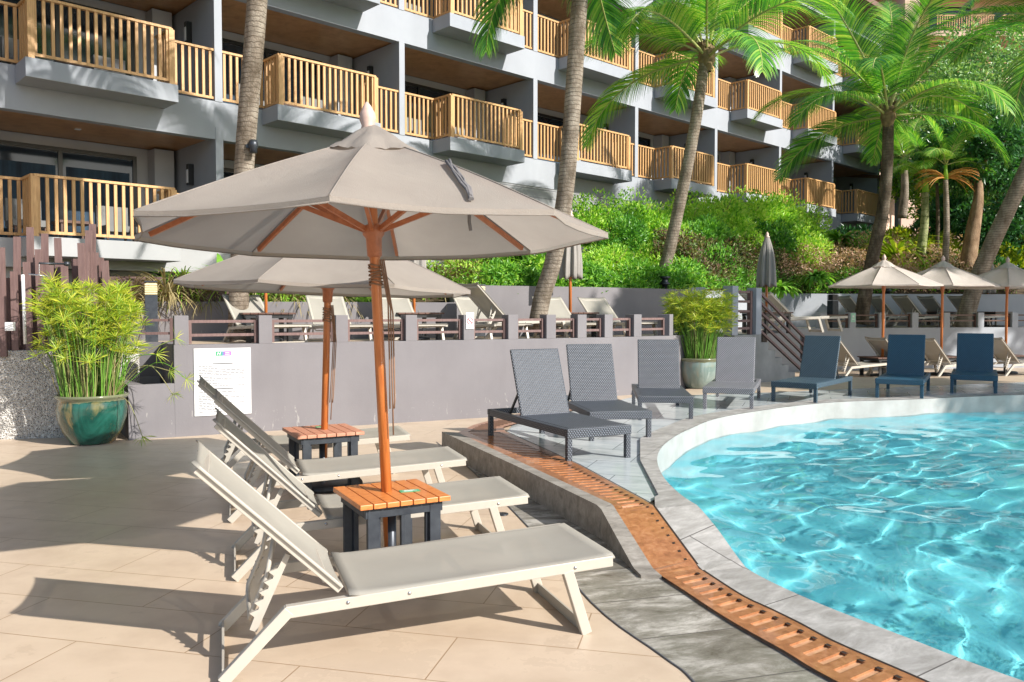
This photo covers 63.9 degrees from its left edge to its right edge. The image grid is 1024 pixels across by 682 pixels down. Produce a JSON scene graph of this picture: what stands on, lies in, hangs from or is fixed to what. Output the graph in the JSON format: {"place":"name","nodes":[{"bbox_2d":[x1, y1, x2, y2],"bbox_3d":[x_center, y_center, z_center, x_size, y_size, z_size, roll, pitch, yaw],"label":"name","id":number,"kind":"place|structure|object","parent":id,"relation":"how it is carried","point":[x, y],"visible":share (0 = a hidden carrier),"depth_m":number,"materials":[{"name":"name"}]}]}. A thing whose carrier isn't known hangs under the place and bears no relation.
{"place":"outdoors","nodes":[
{"label":"outdoors","id":0,"kind":"place"},
{"bbox_2d":[0,367,1023,681],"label":"deck","id":1,"kind":"structure","parent":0,"point":[116,559],"depth_m":4.38,"materials":[{"name":"beige tile"}]},
{"bbox_2d":[0,347,139,439],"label":"pebble wall","id":2,"kind":"structure","parent":1,"relation":"on","point":[28,391],"depth_m":9.95,"materials":[{"name":"stone"}]},
{"bbox_2d":[0,224,109,356],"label":"board fence","id":3,"kind":"object","parent":2,"relation":"on","point":[90,263],"visible":0.45,"depth_m":10.08,"materials":[{"name":"wood"}]},
{"bbox_2d":[21,269,197,445],"bbox_3d":[-4.584,0.182,9.661,2.092,2.106,1.424,0,2,0],"label":"potted papyrus","id":4,"kind":"object","parent":1,"relation":"on","point":[92,409],"visible":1,"depth_m":9.39,"materials":[{"name":"plant"}]},
{"bbox_2d":[121,376,174,439],"bbox_3d":[-4.694,0.832,10.533,0.599,0.660,1.375,-1,2,-31],"label":"planter","id":5,"kind":"object","parent":1,"relation":"on","point":[153,409],"visible":0.68,"depth_m":9.96,"materials":[{"name":"concrete"}]},
{"bbox_2d":[126,318,172,382],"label":"planter back wall","id":6,"kind":"structure","parent":1,"relation":"on","point":[150,360],"depth_m":11.16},
{"bbox_2d":[197,375,410,473],"bbox_3d":[-1.974,0.796,7.843,1.903,0.944,0.664,-1,2,-19],"label":"sun lounger","id":7,"kind":"object","parent":1,"relation":"on","point":[370,436],"visible":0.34,"depth_m":7.74,"materials":[{"name":"metal"}]},
{"bbox_2d":[282,423,363,493],"bbox_3d":[-1.660,1.029,7.213,0.574,0.516,0.580,-1,2,-28],"label":"side table","id":8,"kind":"object","parent":1,"relation":"on","point":[308,437],"visible":0.76,"depth_m":7.07,"materials":[{"name":"wood"}]},
{"bbox_2d":[173,255,470,457],"bbox_3d":[-1.612,0.005,7.205,2.370,2.400,2.371,0,2,-13],"label":"garden umbrella","id":9,"kind":"object","parent":8,"relation":"on","point":[327,279],"visible":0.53,"depth_m":6.58,"materials":[{"name":"fabric"}]},
{"bbox_2d":[212,388,466,522],"bbox_3d":[-1.364,0.843,6.553,1.903,0.944,0.664,-1,2,-19],"label":"sun lounger","id":10,"kind":"object","parent":1,"relation":"on","point":[436,459],"visible":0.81,"depth_m":6.48,"materials":[{"name":"metal"}]},
{"bbox_2d":[212,407,529,581],"bbox_3d":[-0.894,0.891,5.264,1.903,0.944,0.664,-1,2,-19],"label":"sun lounger","id":11,"kind":"object","parent":1,"relation":"on","point":[491,494],"visible":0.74,"depth_m":5.19,"materials":[{"name":"metal"}]},
{"bbox_2d":[333,479,450,551],"bbox_3d":[-0.700,1.120,4.745,0.540,0.515,0.540,-1,2,-28],"label":"side table","id":12,"kind":"object","parent":1,"relation":"on","point":[372,504],"visible":0.7,"depth_m":4.63,"materials":[{"name":"brown wood"}]},
{"bbox_2d":[133,102,608,546],"bbox_3d":[-0.790,-0.032,4.712,2.492,2.659,2.491,-1,2,-24],"label":"garden umbrella","id":13,"kind":"object","parent":12,"relation":"on","point":[376,196],"visible":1,"depth_m":4.66,"materials":[{"name":"fabric"}]},
{"bbox_2d":[191,440,614,681],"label":"sun lounger","id":14,"kind":"object","parent":1,"relation":"on","point":[533,555],"visible":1,"depth_m":3.89,"materials":[{"name":"metal"}]},
{"bbox_2d":[172,314,720,436],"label":"retaining wall","id":15,"kind":"structure","parent":1,"relation":"on","point":[466,375],"depth_m":11.35,"materials":[{"name":"paint"}]},
{"bbox_2d":[194,348,250,415],"bbox_3d":[-3.623,0.508,10.301,0.678,0.838,0.014,-1,2,-26],"label":"notice board","id":16,"kind":"object","parent":15,"relation":"attached to","point":[225,372],"visible":0.84,"depth_m":10.30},
{"bbox_2d":[442,432,661,578],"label":"kerb","id":17,"kind":"structure","parent":1,"relation":"on","point":[597,517],"depth_m":6.17,"materials":[{"name":"concrete"}]},
{"bbox_2d":[460,431,924,681],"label":"drain grating","id":18,"kind":"object","parent":1,"relation":"on","point":[666,554],"visible":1,"depth_m":4.70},
{"bbox_2d":[673,286,804,381],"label":"terrace steps","id":19,"kind":"structure","parent":1,"relation":"on","point":[769,366],"depth_m":15.73,"materials":[{"name":"concrete"}]},
{"bbox_2d":[640,444,1023,681],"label":"pool coping","id":20,"kind":"object","parent":1,"relation":"on","point":[700,536],"visible":0.77,"depth_m":4.24,"materials":[{"name":"stone"}]},
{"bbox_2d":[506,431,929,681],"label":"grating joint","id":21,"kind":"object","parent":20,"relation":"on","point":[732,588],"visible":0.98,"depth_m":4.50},
{"bbox_2d":[640,392,1023,458],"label":"pool coping","id":22,"kind":"object","parent":1,"relation":"on","point":[658,438],"visible":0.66,"depth_m":10.41,"materials":[{"name":"stone"}]},
{"bbox_2d":[837,341,886,375],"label":"sun lounger","id":23,"kind":"object","parent":1,"relation":"on","point":[845,358],"visible":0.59,"depth_m":18.57,"materials":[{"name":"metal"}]},
{"bbox_2d":[857,356,886,376],"bbox_3d":[8.760,0.604,19.436,0.794,0.462,0.800,0,2,-11],"label":"side table","id":24,"kind":"object","parent":1,"relation":"on","point":[881,370],"visible":0.53,"depth_m":19.35,"materials":[{"name":"wood"}]},
{"bbox_2d":[828,254,943,356],"bbox_3d":[8.760,-0.646,19.389,2.334,2.800,2.335,-1,3,-32],"label":"garden umbrella","id":25,"kind":"object","parent":24,"relation":"on","point":[883,273],"visible":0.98,"depth_m":18.90,"materials":[{"name":"fabric"}]},
{"bbox_2d":[762,312,1023,371],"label":"terrace wall","id":26,"kind":"structure","parent":1,"relation":"on","point":[854,341],"depth_m":21.61,"materials":[{"name":"paint"}]},
{"bbox_2d":[924,338,955,376],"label":"sun lounger","id":27,"kind":"object","parent":1,"relation":"on","point":[935,354],"visible":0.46,"depth_m":18.90,"materials":[{"name":"metal"}]},
{"bbox_2d":[929,355,956,375],"bbox_3d":[10.357,0.589,19.835,0.794,0.462,0.800,0,2,-11],"label":"side table","id":28,"kind":"object","parent":1,"relation":"on","point":[951,357],"visible":0.16,"depth_m":19.58,"materials":[{"name":"wood"}]},
{"bbox_2d":[886,255,1000,348],"bbox_3d":[10.357,-0.661,19.789,2.335,2.800,2.334,2,3,40],"label":"garden umbrella","id":29,"kind":"object","parent":28,"relation":"on","point":[947,274],"visible":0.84,"depth_m":19.32,"materials":[{"name":"fabric"}]},
{"bbox_2d":[993,354,1023,374],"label":"side table","id":30,"kind":"object","parent":1,"relation":"on","point":[1004,371],"visible":0.34,"depth_m":20.08,"materials":[{"name":"metal"}]},
{"bbox_2d":[955,257,1023,342],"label":"garden umbrella","id":31,"kind":"object","parent":30,"relation":"on","point":[1007,275],"visible":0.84,"depth_m":19.98,"materials":[{"name":"fabric"}]},
{"bbox_2d":[993,337,1023,375],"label":"sun lounger","id":32,"kind":"object","parent":1,"relation":"on","point":[1004,354],"visible":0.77,"depth_m":19.28,"materials":[{"name":"metal"}]},
{"bbox_2d":[133,326,1023,343],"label":"terrace","id":33,"kind":"structure","parent":0,"point":[222,342],"depth_m":13.97,"materials":[{"name":"beige tile"}]},
{"bbox_2d":[144,281,157,341],"bbox_3d":[-5.305,-0.419,12.093,0.175,0.925,0.175,-1,2,-23],"label":"bollard lamp","id":34,"kind":"object","parent":33,"relation":"on","point":[151,303],"visible":0.81,"depth_m":12.02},
{"bbox_2d":[227,0,267,341],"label":"palm tree","id":35,"kind":"object","parent":33,"relation":"on","point":[252,65],"visible":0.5,"depth_m":12.15,"materials":[{"name":"brown plant"}]},
{"bbox_2d":[222,294,311,342],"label":"sun lounger","id":36,"kind":"object","parent":33,"relation":"on","point":[256,304],"visible":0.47,"depth_m":12.79,"materials":[{"name":"metal"}]},
{"bbox_2d":[239,312,295,342],"bbox_3d":[-3.900,-0.219,13.001,0.794,0.462,0.800,-1,2,-26],"label":"side table","id":37,"kind":"object","parent":33,"relation":"on","point":[280,316],"visible":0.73,"depth_m":12.79,"materials":[{"name":"metal"}]},
{"bbox_2d":[118,301,453,340],"bbox_3d":[-4.207,-0.267,13.991,6.628,0.800,0.561,-1,2,-17],"label":"railing","id":38,"kind":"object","parent":33,"relation":"on","point":[364,309],"depth_m":13.82,"materials":[{"name":"wood"}]},
{"bbox_2d":[305,295,372,340],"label":"sun lounger","id":39,"kind":"object","parent":33,"relation":"on","point":[315,303],"visible":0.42,"depth_m":13.04,"materials":[{"name":"metal"}]},
{"bbox_2d":[373,297,447,339],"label":"sun lounger","id":40,"kind":"object","parent":33,"relation":"on","point":[401,305],"visible":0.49,"depth_m":13.55,"materials":[{"name":"metal"}]},
{"bbox_2d":[392,312,443,339],"bbox_3d":[-1.657,-0.252,13.900,0.794,0.462,0.800,-1,2,-26],"label":"side table","id":41,"kind":"object","parent":33,"relation":"on","point":[425,315],"visible":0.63,"depth_m":13.67,"materials":[{"name":"metal"}]},
{"bbox_2d":[453,296,532,338],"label":"sun lounger","id":42,"kind":"object","parent":33,"relation":"on","point":[464,305],"visible":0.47,"depth_m":13.98,"materials":[{"name":"metal"}]},
{"bbox_2d":[458,282,568,338],"bbox_3d":[0.092,-0.479,13.636,1.903,0.944,0.664,-1,3,-33],"label":"sun lounger","id":43,"kind":"object","parent":33,"relation":"on","point":[484,302],"visible":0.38,"depth_m":13.26,"materials":[{"name":"metal"}]},
{"bbox_2d":[469,0,635,332],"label":"palm tree","id":44,"kind":"object","parent":33,"relation":"on","point":[580,12],"visible":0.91,"depth_m":14.10,"materials":[{"name":"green plant"}]},
{"bbox_2d":[450,285,691,336],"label":"garden wall","id":45,"kind":"structure","parent":33,"relation":"on","point":[622,302],"depth_m":16.36,"materials":[{"name":"paint"}]},
{"bbox_2d":[559,210,582,311],"bbox_3d":[1.097,-1.278,15.463,0.504,2.394,0.504,-1,2,-24],"label":"closed umbrella","id":46,"kind":"object","parent":33,"relation":"on","point":[571,267],"visible":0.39,"depth_m":15.34,"materials":[{"name":"fabric"}]},
{"bbox_2d":[531,296,615,337],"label":"sun lounger","id":47,"kind":"object","parent":33,"relation":"on","point":[558,307],"visible":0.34,"depth_m":14.88,"materials":[{"name":"metal"}]},
{"bbox_2d":[577,297,657,335],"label":"sun lounger","id":48,"kind":"object","parent":33,"relation":"on","point":[601,305],"visible":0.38,"depth_m":15.67,"materials":[{"name":"metal"}]},
{"bbox_2d":[740,312,792,333],"bbox_3d":[5.566,-0.404,17.997,0.794,0.462,0.800,-1,2,-26],"label":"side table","id":49,"kind":"object","parent":33,"relation":"on","point":[767,314],"visible":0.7,"depth_m":17.80,"materials":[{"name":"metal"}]},
{"bbox_2d":[756,232,776,311],"bbox_3d":[5.566,-1.280,17.965,0.466,2.212,0.466,-2,3,-43],"label":"closed umbrella","id":50,"kind":"object","parent":49,"relation":"on","point":[766,273],"visible":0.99,"depth_m":17.84,"materials":[{"name":"fabric"}]},
{"bbox_2d":[686,288,1023,330],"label":"garden wall","id":51,"kind":"structure","parent":33,"relation":"on","point":[807,305],"depth_m":25.03,"materials":[{"name":"paint"}]},
{"bbox_2d":[750,0,1023,324],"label":"palm tree","id":52,"kind":"object","parent":33,"relation":"on","point":[891,79],"visible":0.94,"depth_m":21.26,"materials":[{"name":"green plant"}]},
{"bbox_2d":[891,295,956,327],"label":"sun lounger","id":53,"kind":"object","parent":33,"relation":"on","point":[905,304],"visible":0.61,"depth_m":23.66,"materials":[{"name":"metal"}]},
{"bbox_2d":[911,0,1023,326],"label":"palm tree","id":54,"kind":"object","parent":33,"relation":"on","point":[986,257],"visible":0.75,"depth_m":22.90,"materials":[{"name":"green plant"}]},
{"bbox_2d":[439,444,830,681],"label":"slate paving","id":55,"kind":"structure","parent":0,"point":[696,641],"depth_m":4.03,"materials":[{"name":"stone"}]},
{"bbox_2d":[348,281,1023,301],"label":"hillside","id":56,"kind":"structure","parent":0,"point":[1020,291],"depth_m":25.73,"materials":[{"name":"soil"}]},
{"bbox_2d":[114,267,220,314],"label":"ornamental grass","id":57,"kind":"object","parent":56,"relation":"on","point":[171,294],"depth_m":13.25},
{"bbox_2d":[109,277,228,301],"bbox_3d":[-5.737,-0.504,13.641,2.492,1.120,0.048,0,2,-7],"label":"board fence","id":58,"kind":"object","parent":56,"relation":"on","point":[187,295],"visible":0.12,"depth_m":13.65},
{"bbox_2d":[152,242,1016,301],"bbox_3d":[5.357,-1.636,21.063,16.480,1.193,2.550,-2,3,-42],"label":"ground cover","id":59,"kind":"object","parent":56,"relation":"on","point":[653,273],"visible":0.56,"depth_m":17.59,"materials":[{"name":"green plant"}]},
{"bbox_2d":[571,187,629,246],"bbox_3d":[1.966,-3.115,20.888,2.055,1.524,2.173,-1,2,-28],"label":"hedge shrub","id":60,"kind":"object","parent":56,"relation":"on","point":[594,216],"visible":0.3,"depth_m":20.38,"materials":[{"name":"green plant"}]},
{"bbox_2d":[582,241,636,274],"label":"hedge shrub","id":61,"kind":"object","parent":56,"relation":"on","point":[622,256],"visible":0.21,"depth_m":18.94,"materials":[{"name":"green plant"}]},
{"bbox_2d":[584,212,655,255],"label":"hedge shrub","id":62,"kind":"object","parent":56,"relation":"on","point":[637,230],"visible":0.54,"depth_m":20.05,"materials":[{"name":"green plant"}]},
{"bbox_2d":[602,186,671,237],"bbox_3d":[3.294,-3.352,21.974,2.055,1.524,2.173,2,3,45],"label":"hedge shrub","id":63,"kind":"object","parent":56,"relation":"on","point":[626,206],"visible":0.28,"depth_m":21.61,"materials":[{"name":"green plant"}]},
{"bbox_2d":[634,208,694,250],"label":"hedge shrub","id":64,"kind":"object","parent":56,"relation":"on","point":[664,222],"visible":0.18,"depth_m":21.36,"materials":[{"name":"green plant"}]},
{"bbox_2d":[655,187,730,234],"bbox_3d":[5.242,-3.690,24.313,2.488,1.845,2.631,1,2,17],"label":"hedge shrub","id":65,"kind":"object","parent":56,"relation":"on","point":[691,209],"visible":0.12,"depth_m":24.05,"materials":[{"name":"green plant"}]},
{"bbox_2d":[685,213,743,255],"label":"hedge shrub","id":66,"kind":"object","parent":56,"relation":"on","point":[711,228],"visible":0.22,"depth_m":22.41,"materials":[{"name":"green plant"}]},
{"bbox_2d":[578,0,856,270],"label":"palm tree","id":67,"kind":"object","parent":56,"relation":"on","point":[714,17],"visible":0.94,"depth_m":18.06,"materials":[{"name":"green plant"}]},
{"bbox_2d":[697,240,737,278],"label":"hedge shrub","id":68,"kind":"object","parent":56,"relation":"on","point":[719,250],"visible":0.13,"depth_m":21.14,"materials":[{"name":"green plant"}]},
{"bbox_2d":[696,193,757,241],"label":"hedge shrub","id":69,"kind":"object","parent":56,"relation":"on","point":[735,210],"visible":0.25,"depth_m":25.27,"materials":[{"name":"green plant"}]},
{"bbox_2d":[728,223,764,251],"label":"hedge shrub","id":70,"kind":"object","parent":56,"relation":"on","point":[744,232],"visible":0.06,"depth_m":24.48,"materials":[{"name":"green plant"}]},
{"bbox_2d":[720,185,785,236],"bbox_3d":[7.788,-4.222,27.305,2.812,2.086,2.974,0,2,7],"label":"hedge shrub","id":71,"kind":"object","parent":56,"relation":"on","point":[757,206],"visible":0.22,"depth_m":26.96,"materials":[{"name":"green plant"}]},
{"bbox_2d":[749,218,798,260],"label":"hedge shrub","id":72,"kind":"object","parent":56,"relation":"on","point":[783,238],"visible":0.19,"depth_m":25.84,"materials":[{"name":"green plant"}]},
{"bbox_2d":[748,193,805,237],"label":"hedge shrub","id":73,"kind":"object","parent":56,"relation":"on","point":[781,203],"visible":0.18,"depth_m":27.75,"materials":[{"name":"green plant"}]},
{"bbox_2d":[764,188,832,242],"bbox_3d":[9.907,-4.375,29.486,3.088,2.166,2.920,-1,2,-31],"label":"hedge shrub","id":74,"kind":"object","parent":56,"relation":"on","point":[818,216],"visible":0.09,"depth_m":29.02,"materials":[{"name":"green plant"}]},
{"bbox_2d":[778,215,835,265],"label":"hedge shrub","id":75,"kind":"object","parent":56,"relation":"on","point":[817,239],"visible":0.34,"depth_m":26.67,"materials":[{"name":"green plant"}]},
{"bbox_2d":[793,269,836,289],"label":"fern","id":76,"kind":"object","parent":56,"relation":"on","point":[816,276],"visible":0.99,"depth_m":24.20,"materials":[{"name":"green plant"}]},
{"bbox_2d":[650,226,1015,293],"bbox_3d":[10.341,-2.709,26.159,18.963,2.552,6.371,-1,2,-31],"label":"ground cover","id":77,"kind":"object","parent":56,"relation":"on","point":[690,245],"visible":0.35,"depth_m":21.63,"materials":[{"name":"green plant"}]},
{"bbox_2d":[846,175,912,231],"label":"porch building","id":78,"kind":"structure","parent":56,"relation":"on","point":[893,220],"depth_m":39.55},
{"bbox_2d":[777,227,1017,293],"bbox_3d":[11.979,-2.911,28.302,9.411,2.741,6.398,0,2,-10],"label":"ground cover","id":79,"kind":"object","parent":56,"relation":"on","point":[840,256],"visible":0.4,"depth_m":26.14,"materials":[{"name":"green plant"}]},
{"bbox_2d":[847,235,954,265],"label":"strap leaf plant","id":80,"kind":"object","parent":56,"relation":"on","point":[889,250],"visible":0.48,"depth_m":26.99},
{"bbox_2d":[860,118,944,217],"bbox_3d":[15.068,-6.743,31.617,3.416,3.984,2.946,2,3,38],"label":"areca palm","id":81,"kind":"object","parent":56,"relation":"on","point":[905,146],"visible":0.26,"depth_m":31.71,"materials":[{"name":"green plant"}]},
{"bbox_2d":[893,126,980,255],"bbox_3d":[13.739,-4.976,26.675,2.999,4.415,3.491,1,2,21],"label":"areca palm","id":82,"kind":"object","parent":56,"relation":"on","point":[914,137],"visible":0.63,"depth_m":26.76,"materials":[{"name":"green plant"}]},
{"bbox_2d":[878,112,995,226],"bbox_3d":[20.250,-7.224,37.760,6.374,7.866,7.753,0,2,0],"label":"broadleaf tree","id":83,"kind":"object","parent":56,"relation":"on","point":[917,195],"visible":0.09,"depth_m":38.14,"materials":[{"name":"green plant"}]},
{"bbox_2d":[865,16,1023,215],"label":"broadleaf tree","id":84,"kind":"object","parent":56,"relation":"on","point":[971,70],"visible":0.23,"depth_m":34.75,"materials":[{"name":"green plant"}]},
{"bbox_2d":[900,107,995,262],"bbox_3d":[13.786,-4.714,25.836,2.480,5.447,3.614,2,3,39],"label":"areca palm","id":85,"kind":"object","parent":56,"relation":"on","point":[943,152],"visible":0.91,"depth_m":25.77,"materials":[{"name":"green plant"}]},
{"bbox_2d":[908,193,990,239],"bbox_3d":[17.665,-4.743,32.663,3.372,2.421,3.579,2,3,39],"label":"dark shrub","id":86,"kind":"object","parent":56,"relation":"on","point":[932,216],"visible":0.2,"depth_m":32.05,"materials":[{"name":"green plant"}]},
{"bbox_2d":[910,99,1023,272],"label":"broadleaf tree","id":87,"kind":"object","parent":56,"relation":"on","point":[1011,140],"visible":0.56,"depth_m":26.67,"materials":[{"name":"green plant"}]},
{"bbox_2d":[950,187,1023,256],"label":"broadleaf tree","id":88,"kind":"object","parent":56,"relation":"on","point":[1015,230],"visible":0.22,"depth_m":29.63,"materials":[{"name":"green plant"}]},
{"bbox_2d":[494,376,1023,501],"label":"raised deck","id":89,"kind":"structure","parent":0,"point":[862,382],"depth_m":15.08,"materials":[{"name":"beige tile"}]},
{"bbox_2d":[458,409,570,432],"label":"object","id":90,"kind":"object","parent":89,"relation":"on","point":[499,424],"visible":0.34,"depth_m":9.44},
{"bbox_2d":[661,285,742,388],"bbox_3d":[3.279,-0.094,14.391,1.489,1.825,1.514,0,2,0],"label":"potted papyrus","id":91,"kind":"object","parent":89,"relation":"on","point":[706,315],"visible":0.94,"depth_m":14.11,"materials":[{"name":"plant"}]},
{"bbox_2d":[507,382,1023,501],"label":"wet deck","id":92,"kind":"structure","parent":89,"relation":"on","point":[603,456],"depth_m":9.93,"materials":[{"name":"stone"}]},
{"bbox_2d":[487,348,630,460],"bbox_3d":[0.417,0.573,8.161,0.680,0.954,1.720,-1,2,-26],"label":"wicker lounger","id":93,"kind":"object","parent":92,"relation":"on","point":[541,397],"visible":0.89,"depth_m":8.33,"materials":[{"name":"wicker"}]},
{"bbox_2d":[566,344,651,440],"bbox_3d":[0.990,0.527,9.398,0.680,0.954,1.720,0,2,-10],"label":"wicker lounger","id":94,"kind":"object","parent":92,"relation":"on","point":[592,384],"visible":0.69,"depth_m":9.62,"materials":[{"name":"wicker"}]},
{"bbox_2d":[632,339,693,419],"bbox_3d":[1.972,0.471,10.931,0.680,0.954,1.720,0,2,6],"label":"wicker lounger","id":95,"kind":"object","parent":92,"relation":"on","point":[658,372],"visible":0.96,"depth_m":11.16,"materials":[{"name":"wicker"}]},
{"bbox_2d":[703,337,760,408],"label":"wicker lounger","id":96,"kind":"object","parent":92,"relation":"on","point":[735,365],"visible":0.96,"depth_m":12.20,"materials":[{"name":"wicker"}]},
{"bbox_2d":[771,335,852,403],"bbox_3d":[4.655,0.406,12.690,0.680,0.954,1.720,2,3,38],"label":"wicker lounger","id":97,"kind":"object","parent":92,"relation":"on","point":[819,361],"visible":0.97,"depth_m":12.83,"materials":[{"name":"wicker"}]},
{"bbox_2d":[875,334,930,398],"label":"wicker lounger","id":98,"kind":"object","parent":92,"relation":"on","point":[905,359],"visible":1,"depth_m":13.50,"materials":[{"name":"wicker"}]},
{"bbox_2d":[950,333,997,393],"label":"wicker lounger","id":99,"kind":"object","parent":92,"relation":"on","point":[974,357],"visible":0.95,"depth_m":14.25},
{"bbox_2d":[653,411,1023,680],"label":"pool water","id":100,"kind":"structure","parent":0,"point":[910,526],"depth_m":6.36,"materials":[{"name":"liquid"}]},
{"bbox_2d":[657,395,1023,506],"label":"pool basin","id":101,"kind":"object","parent":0,"point":[672,450],"visible":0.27,"depth_m":11.84,"materials":[{"name":"white tile"}]},
{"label":"upper ground","id":102,"kind":"structure","parent":0,"visible":0},
{"bbox_2d":[876,0,1023,230],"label":"apartment building","id":103,"kind":"structure","parent":102,"relation":"on","point":[906,221],"depth_m":58.10,"materials":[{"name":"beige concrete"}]},
{"label":"ground","id":104,"kind":"structure","parent":0,"visible":0},
{"bbox_2d":[0,0,909,341],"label":"hotel building","id":105,"kind":"structure","parent":104,"relation":"on","point":[114,114],"depth_m":19.70,"materials":[{"name":"paint"}]},
{"bbox_2d":[0,0,130,75],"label":"glass door","id":106,"kind":"structure","parent":105,"relation":"in","point":[38,3],"depth_m":17.00,"materials":[{"name":"glass"}]},
{"bbox_2d":[0,145,132,240],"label":"glass door","id":107,"kind":"structure","parent":105,"relation":"in","point":[13,153],"depth_m":16.95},
{"bbox_2d":[222,42,316,76],"bbox_3d":[-5.956,-6.017,19.987,2.840,1.970,0.020,-2,3,-44],"label":"glass door","id":108,"kind":"structure","parent":105,"relation":"in","point":[227,47],"depth_m":19.90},
{"bbox_2d":[405,85,455,140],"bbox_3d":[-2.630,-6.134,23.162,2.840,1.970,0.020,-2,3,-44],"label":"glass door","id":109,"kind":"structure","parent":105,"relation":"in","point":[409,89],"depth_m":23.36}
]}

